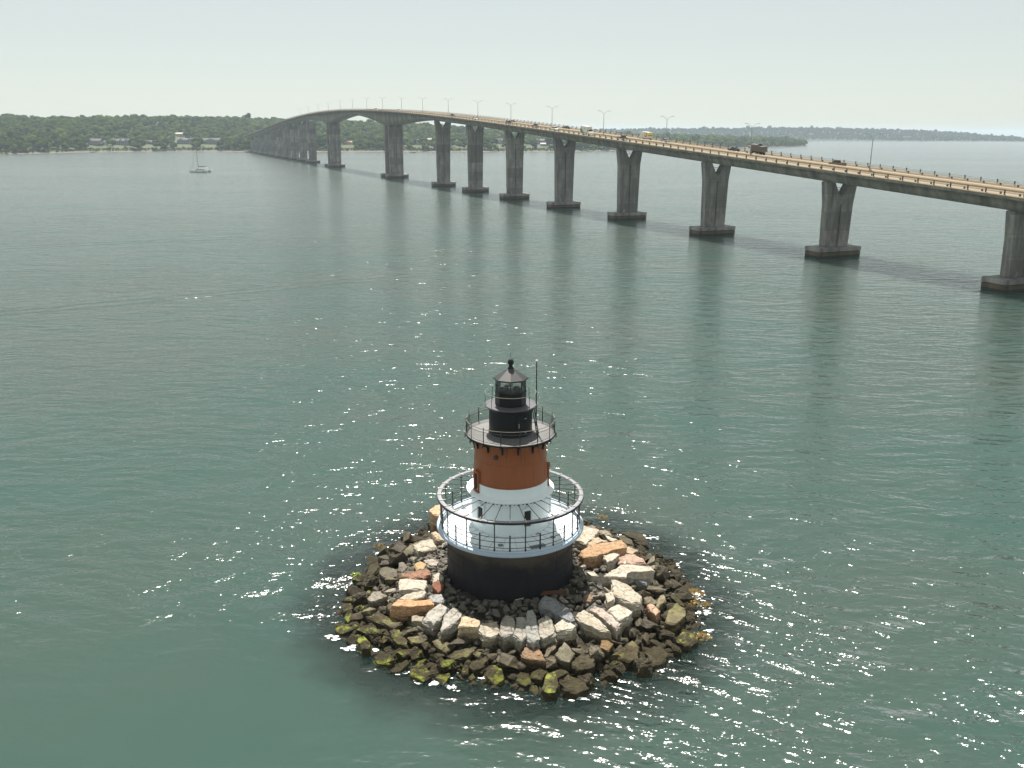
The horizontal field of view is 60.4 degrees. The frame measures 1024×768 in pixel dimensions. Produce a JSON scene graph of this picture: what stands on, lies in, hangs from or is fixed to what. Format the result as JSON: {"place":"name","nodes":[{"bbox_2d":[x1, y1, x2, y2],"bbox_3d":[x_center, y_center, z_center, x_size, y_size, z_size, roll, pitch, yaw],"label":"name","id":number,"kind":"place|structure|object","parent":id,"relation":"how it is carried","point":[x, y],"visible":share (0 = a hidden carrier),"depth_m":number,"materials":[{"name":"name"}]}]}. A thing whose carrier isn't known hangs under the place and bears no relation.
{"place":"outdoors","nodes":[
{"label":"outdoors","id":0,"kind":"place"},
{"bbox_2d":[0,123,807,154],"bbox_3d":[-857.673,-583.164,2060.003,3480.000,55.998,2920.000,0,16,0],"label":"terrain","id":1,"kind":"structure","parent":0,"point":[52,149],"depth_m":1577.10,"materials":[{"name":"plant"}]},
{"bbox_2d":[88,138,103,145],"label":"house","id":2,"kind":"structure","parent":1,"relation":"on","point":[95,141],"depth_m":1526.92,"materials":[{"name":"grey"}]},
{"bbox_2d":[0,144,805,152],"bbox_3d":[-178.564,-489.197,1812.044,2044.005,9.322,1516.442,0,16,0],"label":"shrubs","id":3,"kind":"object","parent":1,"relation":"on","point":[238,149],"visible":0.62,"depth_m":1573.73,"materials":[{"name":"green plant"}]},
{"bbox_2d":[0,113,807,149],"bbox_3d":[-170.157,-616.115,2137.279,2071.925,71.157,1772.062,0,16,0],"label":"woodland","id":4,"kind":"object","parent":1,"relation":"on","point":[226,129],"visible":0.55,"depth_m":1771.75,"materials":[{"name":"green plant"}]},
{"bbox_2d":[0,136,1023,767],"bbox_3d":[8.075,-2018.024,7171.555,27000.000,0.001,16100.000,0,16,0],"label":"water","id":5,"kind":"structure","parent":0,"point":[242,394],"depth_m":103.39,"materials":[{"name":"liquid"}]},
{"bbox_2d":[325,535,712,700],"bbox_3d":[0.886,16.923,67.830,28.790,0.020,24.193,0,16,0],"label":"foam","id":6,"kind":"object","parent":5,"relation":"on","point":[432,682],"visible":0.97,"depth_m":61.84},
{"bbox_2d":[243,108,1023,292],"bbox_3d":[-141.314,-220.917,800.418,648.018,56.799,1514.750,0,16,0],"label":"bridge","id":7,"kind":"structure","parent":5,"relation":"in","point":[836,210],"depth_m":334.94,"materials":[{"name":"concrete"}]},
{"bbox_2d":[580,126,593,135],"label":"box truck","id":8,"kind":"object","parent":7,"relation":"on","point":[587,129],"visible":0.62,"depth_m":378.46,"materials":[{"name":"white metal"}]},
{"bbox_2d":[745,143,767,154],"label":"dump truck","id":9,"kind":"object","parent":7,"relation":"on","point":[760,149],"visible":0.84,"depth_m":294.27,"materials":[{"name":"grey metal"}]},
{"bbox_2d":[0,0,1023,135],"label":"sky","id":10,"kind":"structure","parent":0,"point":[941,65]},
{"bbox_2d":[334,522,706,697],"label":"ground","id":11,"kind":"structure","parent":0,"point":[583,641],"depth_m":64.12,"materials":[{"name":"stone"}]},
{"bbox_2d":[340,603,352,615],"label":"boulder","id":12,"kind":"object","parent":11,"relation":"on","point":[345,607],"visible":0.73,"depth_m":66.48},
{"bbox_2d":[335,623,358,636],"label":"boulder","id":13,"kind":"object","parent":11,"relation":"on","point":[346,629],"visible":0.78,"depth_m":63.77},
{"bbox_2d":[346,634,360,645],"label":"boulder","id":14,"kind":"object","parent":11,"relation":"on","point":[351,640],"visible":0.71,"depth_m":62.45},
{"bbox_2d":[346,585,361,594],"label":"boulder","id":15,"kind":"object","parent":11,"relation":"on","point":[352,590],"visible":0.82,"depth_m":69.05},
{"bbox_2d":[349,611,363,621],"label":"boulder","id":16,"kind":"object","parent":11,"relation":"on","point":[358,617],"visible":0.94,"depth_m":64.67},
{"bbox_2d":[351,591,368,605],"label":"boulder","id":17,"kind":"object","parent":11,"relation":"on","point":[359,598],"visible":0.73,"depth_m":66.84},
{"bbox_2d":[357,636,370,656],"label":"boulder","id":18,"kind":"object","parent":11,"relation":"on","point":[363,647],"visible":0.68,"depth_m":61.15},
{"bbox_2d":[361,607,377,618],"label":"boulder","id":19,"kind":"object","parent":11,"relation":"on","point":[369,611],"visible":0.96,"depth_m":64.73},
{"bbox_2d":[362,575,378,589],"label":"boulder","id":20,"kind":"object","parent":11,"relation":"on","point":[370,581],"visible":0.92,"depth_m":69.22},
{"bbox_2d":[366,562,379,576],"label":"boulder","id":21,"kind":"object","parent":11,"relation":"on","point":[373,570],"visible":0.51,"depth_m":71.98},
{"bbox_2d":[365,628,381,640],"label":"boulder","id":22,"kind":"object","parent":11,"relation":"on","point":[370,634],"visible":0.98,"depth_m":62.54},
{"bbox_2d":[366,591,388,608],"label":"boulder","id":23,"kind":"object","parent":11,"relation":"on","point":[377,599],"visible":0.62,"depth_m":65.80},
{"bbox_2d":[364,613,402,631],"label":"boulder","id":24,"kind":"object","parent":11,"relation":"on","point":[387,623],"visible":0.66,"depth_m":63.67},
{"bbox_2d":[373,651,395,668],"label":"boulder","id":25,"kind":"object","parent":11,"relation":"on","point":[383,659],"visible":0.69,"depth_m":59.87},
{"bbox_2d":[379,567,397,580],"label":"boulder","id":26,"kind":"object","parent":11,"relation":"on","point":[384,572],"visible":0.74,"depth_m":70.22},
{"bbox_2d":[387,552,407,565],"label":"boulder","id":27,"kind":"object","parent":11,"relation":"on","point":[396,559],"visible":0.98,"depth_m":71.40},
{"bbox_2d":[389,629,407,649],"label":"boulder","id":28,"kind":"object","parent":11,"relation":"on","point":[397,639],"visible":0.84,"depth_m":61.86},
{"bbox_2d":[390,541,406,553],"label":"boulder","id":29,"kind":"object","parent":11,"relation":"on","point":[398,547],"visible":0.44,"depth_m":74.70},
{"bbox_2d":[390,661,408,673],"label":"boulder","id":30,"kind":"object","parent":11,"relation":"on","point":[400,667],"visible":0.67,"depth_m":59.22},
{"bbox_2d":[396,648,413,657],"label":"boulder","id":31,"kind":"object","parent":11,"relation":"on","point":[407,652],"visible":1,"depth_m":60.50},
{"bbox_2d":[403,531,413,542],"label":"boulder","id":32,"kind":"object","parent":11,"relation":"on","point":[408,537],"visible":1,"depth_m":76.39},
{"bbox_2d":[389,599,434,624],"bbox_3d":[-7.230,16.770,64.214,3.413,1.923,1.116,0,16,0],"label":"boulder","id":33,"kind":"object","parent":11,"relation":"on","point":[402,609],"visible":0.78,"depth_m":63.80,"materials":[{"name":"stone"}]},
{"bbox_2d":[398,579,427,597],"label":"boulder","id":34,"kind":"object","parent":11,"relation":"on","point":[407,586],"visible":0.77,"depth_m":66.23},
{"bbox_2d":[400,589,427,599],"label":"boulder","id":35,"kind":"object","parent":11,"relation":"on","point":[420,595],"visible":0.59,"depth_m":65.14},
{"bbox_2d":[401,570,431,582],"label":"boulder","id":36,"kind":"object","parent":11,"relation":"on","point":[421,575],"visible":0.6,"depth_m":67.91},
{"bbox_2d":[406,636,426,648],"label":"boulder","id":37,"kind":"object","parent":11,"relation":"on","point":[417,641],"visible":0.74,"depth_m":61.42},
{"bbox_2d":[412,615,423,627],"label":"boulder","id":38,"kind":"object","parent":11,"relation":"on","point":[417,620],"visible":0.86,"depth_m":62.79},
{"bbox_2d":[414,560,426,570],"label":"boulder","id":39,"kind":"object","parent":11,"relation":"on","point":[420,565],"visible":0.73,"depth_m":69.84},
{"bbox_2d":[409,662,432,684],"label":"boulder","id":40,"kind":"object","parent":11,"relation":"on","point":[420,672],"visible":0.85,"depth_m":58.42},
{"bbox_2d":[412,539,436,556],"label":"boulder","id":41,"kind":"object","parent":11,"relation":"on","point":[421,548],"visible":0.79,"depth_m":72.86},
{"bbox_2d":[424,559,437,569],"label":"boulder","id":42,"kind":"object","parent":11,"relation":"on","point":[430,563],"visible":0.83,"depth_m":70.07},
{"bbox_2d":[422,603,448,637],"bbox_3d":[-5.444,16.992,62.987,1.441,1.631,2.400,10,19,31],"label":"boulder","id":43,"kind":"object","parent":11,"relation":"on","point":[433,622],"visible":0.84,"depth_m":62.28,"materials":[{"name":"stone"}]},
{"bbox_2d":[429,504,443,533],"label":"boulder","id":44,"kind":"object","parent":11,"relation":"on","point":[434,512],"visible":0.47,"depth_m":77.84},
{"bbox_2d":[428,594,445,606],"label":"boulder","id":45,"kind":"object","parent":11,"relation":"on","point":[436,599],"visible":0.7,"depth_m":64.58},
{"bbox_2d":[432,579,443,594],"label":"boulder","id":46,"kind":"object","parent":11,"relation":"on","point":[437,586],"visible":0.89,"depth_m":65.95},
{"bbox_2d":[430,531,445,547],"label":"boulder","id":47,"kind":"object","parent":11,"relation":"on","point":[437,538],"visible":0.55,"depth_m":74.41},
{"bbox_2d":[435,672,449,685],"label":"boulder","id":48,"kind":"object","parent":11,"relation":"on","point":[442,678],"visible":1,"depth_m":58.17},
{"bbox_2d":[433,639,453,657],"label":"boulder","id":49,"kind":"object","parent":11,"relation":"on","point":[440,646],"visible":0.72,"depth_m":60.67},
{"bbox_2d":[437,659,455,672],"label":"boulder","id":50,"kind":"object","parent":11,"relation":"on","point":[449,665],"visible":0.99,"depth_m":58.95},
{"bbox_2d":[440,607,461,641],"bbox_3d":[-4.428,17.269,62.353,1.499,1.823,2.655,13,20,37],"label":"boulder","id":51,"kind":"object","parent":11,"relation":"on","point":[452,619],"visible":0.91,"depth_m":61.81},
{"bbox_2d":[447,637,466,647],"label":"boulder","id":52,"kind":"object","parent":11,"relation":"on","point":[459,641],"visible":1,"depth_m":60.63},
{"bbox_2d":[449,648,474,664],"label":"boulder","id":53,"kind":"object","parent":11,"relation":"on","point":[462,656],"visible":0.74,"depth_m":59.86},
{"bbox_2d":[458,616,479,642],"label":"boulder","id":54,"kind":"object","parent":11,"relation":"on","point":[468,627],"visible":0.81,"depth_m":61.19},
{"bbox_2d":[468,658,488,675],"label":"boulder","id":55,"kind":"object","parent":11,"relation":"on","point":[476,667],"visible":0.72,"depth_m":59.04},
{"bbox_2d":[477,622,498,649],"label":"boulder","id":56,"kind":"object","parent":11,"relation":"on","point":[488,635],"visible":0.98,"depth_m":60.81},
{"bbox_2d":[486,665,504,686],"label":"boulder","id":57,"kind":"object","parent":11,"relation":"on","point":[495,675],"visible":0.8,"depth_m":58.18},
{"bbox_2d":[498,615,515,650],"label":"boulder","id":58,"kind":"object","parent":11,"relation":"on","point":[507,625],"visible":0.98,"depth_m":60.55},
{"bbox_2d":[498,653,517,668],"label":"boulder","id":59,"kind":"object","parent":11,"relation":"on","point":[508,660],"visible":1,"depth_m":58.74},
{"bbox_2d":[437,359,583,603],"bbox_3d":[-0.130,7.507,67.477,11.400,20.400,11.400,0,16,0],"label":"lighthouse","id":60,"kind":"object","parent":11,"relation":"on","point":[510,529],"visible":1,"depth_m":64.96,"materials":[{"name":"paint"}]},
{"bbox_2d":[473,469,479,492],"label":"window","id":61,"kind":"structure","parent":60,"relation":"in","point":[476,472],"depth_m":65.82,"materials":[{"name":"red paint"}]},
{"bbox_2d":[476,502,485,525],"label":"window","id":62,"kind":"structure","parent":60,"relation":"in","point":[481,510],"depth_m":65.82,"materials":[{"name":"white paint"}]},
{"bbox_2d":[517,415,526,436],"bbox_3d":[0.725,3.098,64.725,0.740,1.550,0.115,-9,18,-29],"label":"gallery door","id":63,"kind":"structure","parent":60,"relation":"in","point":[521,420],"depth_m":64.68,"materials":[{"name":"black paint"}]},
{"bbox_2d":[521,506,533,528],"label":"window","id":64,"kind":"structure","parent":60,"relation":"in","point":[527,512],"depth_m":65.23,"materials":[{"name":"white paint"}]},
{"bbox_2d":[513,617,526,655],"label":"boulder","id":65,"kind":"object","parent":11,"relation":"on","point":[519,639],"visible":0.86,"depth_m":60.26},
{"bbox_2d":[515,672,531,689],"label":"boulder","id":66,"kind":"object","parent":11,"relation":"on","point":[523,680],"visible":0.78,"depth_m":57.70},
{"bbox_2d":[524,609,539,648],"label":"boulder","id":67,"kind":"object","parent":11,"relation":"on","point":[532,634],"visible":0.87,"depth_m":60.44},
{"bbox_2d":[520,647,545,671],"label":"boulder","id":68,"kind":"object","parent":11,"relation":"on","point":[532,660],"visible":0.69,"depth_m":59.00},
{"bbox_2d":[530,668,545,686],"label":"boulder","id":69,"kind":"object","parent":11,"relation":"on","point":[538,676],"visible":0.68,"depth_m":57.93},
{"bbox_2d":[537,616,555,653],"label":"boulder","id":70,"kind":"object","parent":11,"relation":"on","point":[546,629],"visible":0.86,"depth_m":60.41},
{"bbox_2d":[542,672,559,701],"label":"boulder","id":71,"kind":"object","parent":11,"relation":"on","point":[550,689],"visible":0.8,"depth_m":56.55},
{"bbox_2d":[544,639,559,659],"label":"boulder","id":72,"kind":"object","parent":11,"relation":"on","point":[552,649],"visible":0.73,"depth_m":59.92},
{"bbox_2d":[546,655,558,669],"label":"boulder","id":73,"kind":"object","parent":11,"relation":"on","point":[552,663],"visible":1,"depth_m":58.89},
{"bbox_2d":[540,589,566,595],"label":"timber beam","id":74,"kind":"structure","parent":11,"relation":"on","point":[554,592],"depth_m":65.45,"materials":[{"name":"brown wood"}]},
{"bbox_2d":[538,595,574,624],"bbox_3d":[3.190,16.517,63.167,3.771,1.210,1.866,15,21,41],"label":"boulder","id":75,"kind":"object","parent":11,"relation":"on","point":[555,608],"visible":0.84,"depth_m":62.96,"materials":[{"name":"stone"}]},
{"bbox_2d":[550,669,566,678],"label":"boulder","id":76,"kind":"object","parent":11,"relation":"on","point":[559,673],"visible":0.81,"depth_m":58.24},
{"bbox_2d":[554,619,576,646],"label":"boulder","id":77,"kind":"object","parent":11,"relation":"on","point":[566,632],"visible":0.77,"depth_m":60.93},
{"bbox_2d":[555,642,575,673],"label":"boulder","id":78,"kind":"object","parent":11,"relation":"on","point":[565,656],"visible":0.84,"depth_m":59.16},
{"bbox_2d":[559,675,588,699],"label":"boulder","id":79,"kind":"object","parent":11,"relation":"on","point":[571,687],"visible":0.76,"depth_m":56.86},
{"bbox_2d":[570,654,595,677],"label":"boulder","id":80,"kind":"object","parent":11,"relation":"on","point":[581,664],"visible":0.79,"depth_m":58.81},
{"bbox_2d":[577,673,594,690],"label":"boulder","id":81,"kind":"object","parent":11,"relation":"on","point":[587,679],"visible":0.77,"depth_m":57.52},
{"bbox_2d":[574,526,599,549],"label":"boulder","id":82,"kind":"object","parent":11,"relation":"on","point":[588,534],"visible":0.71,"depth_m":73.75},
{"bbox_2d":[583,594,594,605],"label":"boulder","id":83,"kind":"object","parent":11,"relation":"on","point":[589,599],"visible":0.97,"depth_m":64.73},
{"bbox_2d":[586,571,598,582],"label":"boulder","id":84,"kind":"object","parent":11,"relation":"on","point":[592,576],"visible":1,"depth_m":67.50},
{"bbox_2d":[575,610,611,643],"bbox_3d":[5.730,17.368,62.063,3.057,1.681,1.398,15,22,42],"label":"boulder","id":85,"kind":"object","parent":11,"relation":"on","point":[590,626],"visible":0.88,"depth_m":61.74,"materials":[{"name":"stone"}]},
{"bbox_2d":[588,645,604,662],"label":"boulder","id":86,"kind":"object","parent":11,"relation":"on","point":[596,653],"visible":0.89,"depth_m":59.40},
{"bbox_2d":[587,537,608,546],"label":"boulder","id":87,"kind":"object","parent":11,"relation":"on","point":[594,541],"visible":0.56,"depth_m":73.08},
{"bbox_2d":[578,540,626,568],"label":"boulder","id":88,"kind":"object","parent":11,"relation":"on","point":[592,556],"visible":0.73,"depth_m":70.80,"materials":[{"name":"stone"}]},
{"bbox_2d":[588,606,622,640],"bbox_3d":[6.703,17.173,62.739,1.094,1.756,3.021,-14,21,-40],"label":"boulder","id":89,"kind":"object","parent":11,"relation":"on","point":[610,623],"visible":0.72,"depth_m":62.19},
{"bbox_2d":[600,639,613,663],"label":"boulder","id":90,"kind":"object","parent":11,"relation":"on","point":[606,646],"visible":0.8,"depth_m":60.27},
{"bbox_2d":[600,669,619,684],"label":"boulder","id":91,"kind":"object","parent":11,"relation":"on","point":[609,676],"visible":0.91,"depth_m":58.11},
{"bbox_2d":[605,592,615,610],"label":"boulder","id":92,"kind":"object","parent":11,"relation":"on","point":[610,601],"visible":0.86,"depth_m":64.19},
{"bbox_2d":[603,553,619,571],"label":"boulder","id":93,"kind":"object","parent":11,"relation":"on","point":[610,560],"visible":0.82,"depth_m":70.06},
{"bbox_2d":[609,660,625,675],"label":"boulder","id":94,"kind":"object","parent":11,"relation":"on","point":[618,667],"visible":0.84,"depth_m":58.93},
{"bbox_2d":[607,605,632,633],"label":"boulder","id":95,"kind":"object","parent":11,"relation":"on","point":[622,614],"visible":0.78,"depth_m":62.85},
{"bbox_2d":[608,640,639,671],"bbox_3d":[7.970,19.148,60.300,1.484,1.878,2.897,14,21,40],"label":"boulder","id":96,"kind":"object","parent":11,"relation":"on","point":[627,655],"visible":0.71,"depth_m":59.92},
{"bbox_2d":[617,536,633,546],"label":"boulder","id":97,"kind":"object","parent":11,"relation":"on","point":[629,541],"visible":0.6,"depth_m":76.72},
{"bbox_2d":[610,579,642,617],"bbox_3d":[8.248,15.974,65.357,1.910,1.632,3.602,-12,20,-37],"label":"boulder","id":98,"kind":"object","parent":11,"relation":"on","point":[627,597],"visible":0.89,"depth_m":64.53,"materials":[{"name":"stone"}]},
{"bbox_2d":[601,565,654,586],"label":"boulder","id":99,"kind":"object","parent":11,"relation":"on","point":[627,575],"visible":0.88,"depth_m":67.90,"materials":[{"name":"stone"}]},
{"bbox_2d":[616,554,646,566],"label":"boulder","id":100,"kind":"object","parent":11,"relation":"on","point":[631,559],"visible":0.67,"depth_m":70.83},
{"bbox_2d":[621,532,646,542],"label":"boulder","id":101,"kind":"object","parent":11,"relation":"on","point":[635,537],"visible":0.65,"depth_m":78.51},
{"bbox_2d":[631,657,652,677],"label":"boulder","id":102,"kind":"object","parent":11,"relation":"on","point":[641,667],"visible":1,"depth_m":58.80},
{"bbox_2d":[634,579,651,591],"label":"boulder","id":103,"kind":"object","parent":11,"relation":"on","point":[642,584],"visible":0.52,"depth_m":67.75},
{"bbox_2d":[643,596,657,607],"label":"boulder","id":104,"kind":"object","parent":11,"relation":"on","point":[649,600],"visible":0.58,"depth_m":65.83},
{"bbox_2d":[641,618,661,628],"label":"boulder","id":105,"kind":"object","parent":11,"relation":"on","point":[647,623],"visible":1,"depth_m":62.88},
{"bbox_2d":[646,603,659,624],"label":"boulder","id":106,"kind":"object","parent":11,"relation":"on","point":[652,613],"visible":0.67,"depth_m":64.09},
{"bbox_2d":[646,585,665,595],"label":"boulder","id":107,"kind":"object","parent":11,"relation":"on","point":[655,591],"visible":0.98,"depth_m":67.29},
{"bbox_2d":[645,646,668,670],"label":"boulder","id":108,"kind":"object","parent":11,"relation":"on","point":[657,657],"visible":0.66,"depth_m":60.27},
{"bbox_2d":[656,595,666,613],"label":"boulder","id":109,"kind":"object","parent":11,"relation":"on","point":[661,601],"visible":0.77,"depth_m":66.04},
{"bbox_2d":[656,570,670,580],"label":"boulder","id":110,"kind":"object","parent":11,"relation":"on","point":[662,575],"visible":0.91,"depth_m":70.05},
{"bbox_2d":[655,630,674,639],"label":"boulder","id":111,"kind":"object","parent":11,"relation":"on","point":[665,634],"visible":1,"depth_m":62.77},
{"bbox_2d":[661,558,676,566],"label":"boulder","id":112,"kind":"object","parent":11,"relation":"on","point":[667,561],"visible":0.84,"depth_m":73.85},
{"bbox_2d":[664,604,685,636],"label":"boulder","id":113,"kind":"object","parent":11,"relation":"on","point":[675,619],"visible":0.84,"depth_m":64.04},
{"bbox_2d":[669,592,683,607],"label":"boulder","id":114,"kind":"object","parent":11,"relation":"on","point":[675,599],"visible":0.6,"depth_m":67.30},
{"bbox_2d":[671,645,681,657],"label":"boulder","id":115,"kind":"object","parent":11,"relation":"on","point":[676,649],"visible":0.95,"depth_m":61.02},
{"bbox_2d":[675,592,693,602],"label":"boulder","id":116,"kind":"object","parent":11,"relation":"on","point":[686,597],"visible":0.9,"depth_m":67.81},
{"bbox_2d":[675,631,698,652],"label":"boulder","id":117,"kind":"object","parent":11,"relation":"on","point":[686,641],"visible":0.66,"depth_m":61.98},
{"bbox_2d":[607,131,1018,140],"bbox_3d":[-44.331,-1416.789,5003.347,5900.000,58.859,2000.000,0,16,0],"label":"hills","id":118,"kind":"structure","parent":0,"point":[824,139],"depth_m":4294.59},
{"bbox_2d":[485,125,1023,140],"bbox_3d":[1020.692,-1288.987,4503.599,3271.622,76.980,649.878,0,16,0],"label":"woodland","id":119,"kind":"object","parent":118,"relation":"on","point":[927,134],"visible":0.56,"depth_m":4399.06,"materials":[{"name":"green plant"}]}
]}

